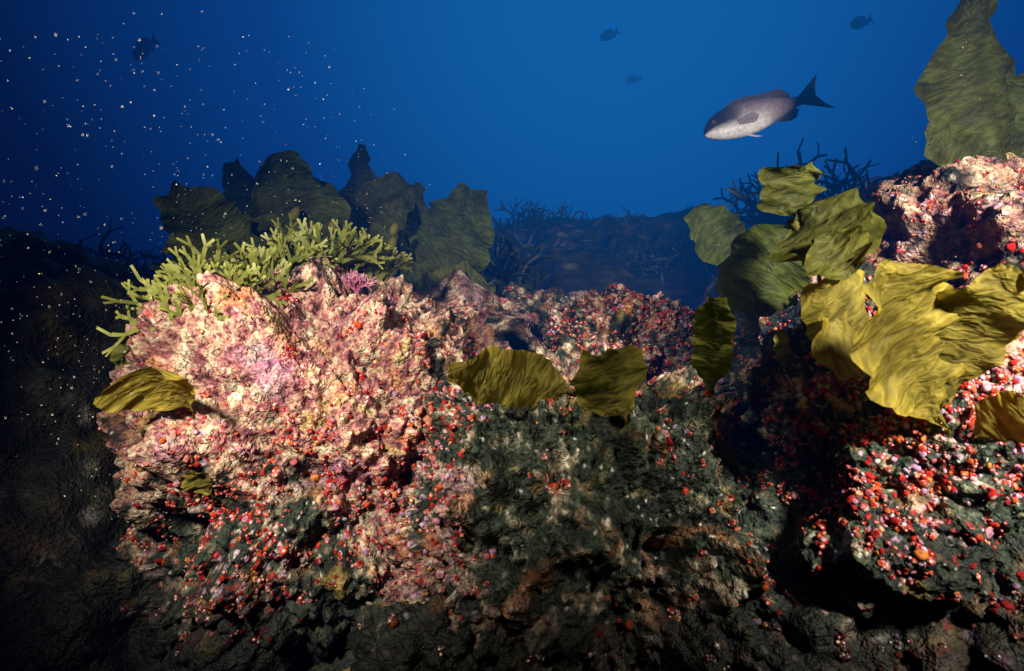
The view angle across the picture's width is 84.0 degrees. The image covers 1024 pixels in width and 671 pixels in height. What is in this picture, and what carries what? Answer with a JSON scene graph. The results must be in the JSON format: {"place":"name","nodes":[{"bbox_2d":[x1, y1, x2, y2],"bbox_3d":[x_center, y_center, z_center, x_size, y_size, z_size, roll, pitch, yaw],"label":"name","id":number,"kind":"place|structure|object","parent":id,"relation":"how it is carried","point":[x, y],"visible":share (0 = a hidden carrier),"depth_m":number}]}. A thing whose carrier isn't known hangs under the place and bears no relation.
{"place":"outdoors","nodes":[
{"label":"outdoors","id":0,"kind":"place"},
{"bbox_2d":[132,31,160,60],"bbox_3d":[-2.145,-1.695,3.350,0.059,0.278,0.193,0,-12,0],"label":"fish","id":1,"kind":"object","parent":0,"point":[144,46],"visible":1,"depth_m":3.30},
{"bbox_2d":[0,226,511,670],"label":"boulder","id":2,"kind":"object","parent":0,"point":[331,617],"depth_m":0.99},
{"bbox_2d":[127,267,160,280],"bbox_3d":[-1.275,0.083,2.274,1.098,0.696,1.108,11,-16,-42],"label":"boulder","id":3,"kind":"object","parent":2,"relation":"on","point":[143,274],"depth_m":2.01},
{"bbox_2d":[93,338,215,506],"bbox_3d":[-0.593,0.135,0.919,0.313,0.305,0.192,-3,-12,14],"label":"kelp","id":4,"kind":"object","parent":2,"relation":"on","point":[161,390],"visible":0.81,"depth_m":0.87},
{"bbox_2d":[96,213,413,356],"bbox_3d":[-0.468,-0.103,1.184,0.255,0.372,0.600,-8,-14,33],"label":"green seaweed","id":5,"kind":"object","parent":2,"relation":"attached to","point":[371,258],"visible":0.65,"depth_m":1.13},
{"bbox_2d":[260,267,377,294],"bbox_3d":[-0.417,-0.095,1.202,0.268,0.116,0.097,7,-14,-30],"label":"seaweed tuft","id":6,"kind":"object","parent":2,"relation":"on","point":[354,282],"visible":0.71,"depth_m":1.23},
{"bbox_2d":[150,144,495,294],"bbox_3d":[-0.530,-0.366,1.722,0.906,0.653,0.520,7,-14,-28],"label":"kelp","id":7,"kind":"object","parent":2,"relation":"on","point":[440,239],"visible":0.55,"depth_m":1.65},
{"bbox_2d":[301,649,356,670],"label":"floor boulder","id":8,"kind":"object","parent":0,"point":[344,660],"visible":0.01,"depth_m":0.96},
{"bbox_2d":[0,534,165,670],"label":"reef rubble","id":9,"kind":"object","parent":8,"relation":"on","point":[61,612],"visible":0.37,"depth_m":0.97},
{"bbox_2d":[347,592,497,670],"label":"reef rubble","id":10,"kind":"object","parent":8,"relation":"on","point":[417,636],"visible":0.49,"depth_m":0.80},
{"bbox_2d":[379,334,781,670],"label":"boulder","id":11,"kind":"object","parent":8,"relation":"on","point":[556,569],"visible":0.77,"depth_m":0.80},
{"bbox_2d":[97,158,1023,670],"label":"anemone colony","id":12,"kind":"object","parent":11,"relation":"on","point":[921,552],"visible":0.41,"depth_m":0.87},
{"bbox_2d":[541,283,694,380],"bbox_3d":[0.277,0.028,1.391,0.424,0.342,0.323,-5,-13,22],"label":"rock","id":13,"kind":"object","parent":11,"relation":"on","point":[620,321],"visible":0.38,"depth_m":1.27},
{"bbox_2d":[447,296,791,425],"bbox_3d":[0.322,0.006,1.128,0.415,0.413,0.997,-6,-13,27],"label":"kelp","id":14,"kind":"object","parent":11,"relation":"on","point":[607,382],"visible":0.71,"depth_m":0.80},
{"bbox_2d":[681,336,761,387],"bbox_3d":[0.477,0.132,1.212,0.279,0.249,0.321,0,-12,0],"label":"rock","id":15,"kind":"object","parent":11,"relation":"on","point":[747,348],"visible":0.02,"depth_m":1.15},
{"bbox_2d":[746,543,877,670],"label":"reef rubble","id":16,"kind":"object","parent":8,"relation":"on","point":[804,639],"visible":0.24,"depth_m":0.76},
{"bbox_2d":[714,260,1023,628],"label":"boulder","id":17,"kind":"object","parent":8,"relation":"on","point":[768,515],"visible":0.41,"depth_m":0.77},
{"bbox_2d":[684,162,1023,443],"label":"kelp","id":18,"kind":"object","parent":17,"relation":"on","point":[908,350],"visible":0.99,"depth_m":0.80},
{"bbox_2d":[856,519,1023,670],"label":"reef rubble","id":19,"kind":"object","parent":8,"relation":"on","point":[925,630],"visible":0.21,"depth_m":0.71},
{"bbox_2d":[0,0,1023,294],"label":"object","id":20,"kind":"structure","parent":0,"point":[510,100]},
{"bbox_2d":[5,11,1023,566],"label":"marine snow particles","id":21,"kind":"object","parent":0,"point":[211,245],"visible":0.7,"depth_m":0.68},
{"bbox_2d":[600,26,620,40],"bbox_3d":[0.781,-2.373,4.476,0.237,0.211,0.055,8,-15,-34],"label":"fish","id":22,"kind":"object","parent":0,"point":[607,35],"visible":1,"depth_m":4.43},
{"bbox_2d":[488,207,747,310],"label":"ridge","id":23,"kind":"structure","parent":0,"point":[589,267],"depth_m":2.58},
{"bbox_2d":[626,75,644,83],"bbox_3d":[1.384,-2.878,6.369,0.274,0.197,0.059,6,-13,-25],"label":"fish","id":24,"kind":"object","parent":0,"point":[632,79],"visible":1,"depth_m":6.33},
{"bbox_2d":[728,300,800,343],"bbox_3d":[0.683,0.034,1.391,0.303,0.303,0.328,0,-12,0],"label":"rock","id":25,"kind":"object","parent":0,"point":[792,316],"visible":0.03,"depth_m":1.31},
{"bbox_2d":[704,74,834,139],"bbox_3d":[0.791,-0.707,1.760,0.400,0.214,0.082,0,-12,0],"label":"fish","id":26,"kind":"object","parent":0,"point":[751,115],"visible":1,"depth_m":1.74},
{"bbox_2d":[850,14,874,28],"bbox_3d":[2.199,-1.970,3.559,0.238,0.171,0.051,4,-13,-18],"label":"fish","id":27,"kind":"object","parent":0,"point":[859,22],"visible":1,"depth_m":3.52},
{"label":"seabed","id":28,"kind":"structure","parent":0,"visible":0},
{"bbox_2d":[56,138,889,293],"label":"dark algae bushes","id":29,"kind":"object","parent":28,"relation":"on","point":[496,274],"visible":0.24,"depth_m":2.10},
{"bbox_2d":[412,268,543,352],"bbox_3d":[-0.156,0.127,2.000,1.029,0.695,0.949,0,-12,0],"label":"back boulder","id":30,"kind":"object","parent":28,"relation":"on","point":[523,332],"visible":0.09,"depth_m":1.64},
{"bbox_2d":[500,282,584,340],"bbox_3d":[0.101,-0.027,1.851,0.415,0.292,0.342,0,-12,0],"label":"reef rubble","id":31,"kind":"object","parent":30,"relation":"on","point":[541,302],"visible":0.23,"depth_m":1.73},
{"bbox_2d":[694,223,784,310],"bbox_3d":[1.207,-0.076,2.181,0.980,0.737,0.991,0,-12,0],"label":"boulder","id":32,"kind":"object","parent":28,"relation":"on","point":[711,290],"visible":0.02,"depth_m":2.12},
{"bbox_2d":[846,169,898,188],"bbox_3d":[1.794,-0.745,2.814,0.348,0.183,0.071,0,-12,0],"label":"boulder","id":33,"kind":"object","parent":28,"relation":"on","point":[871,179],"visible":0.08,"depth_m":2.82},
{"bbox_2d":[797,152,1023,300],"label":"boulder wall","id":34,"kind":"structure","parent":28,"relation":"on","point":[940,243],"depth_m":1.09},
{"bbox_2d":[914,0,1023,165],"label":"kelp","id":35,"kind":"object","parent":34,"relation":"attached to","point":[981,112],"visible":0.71,"depth_m":1.11}
]}

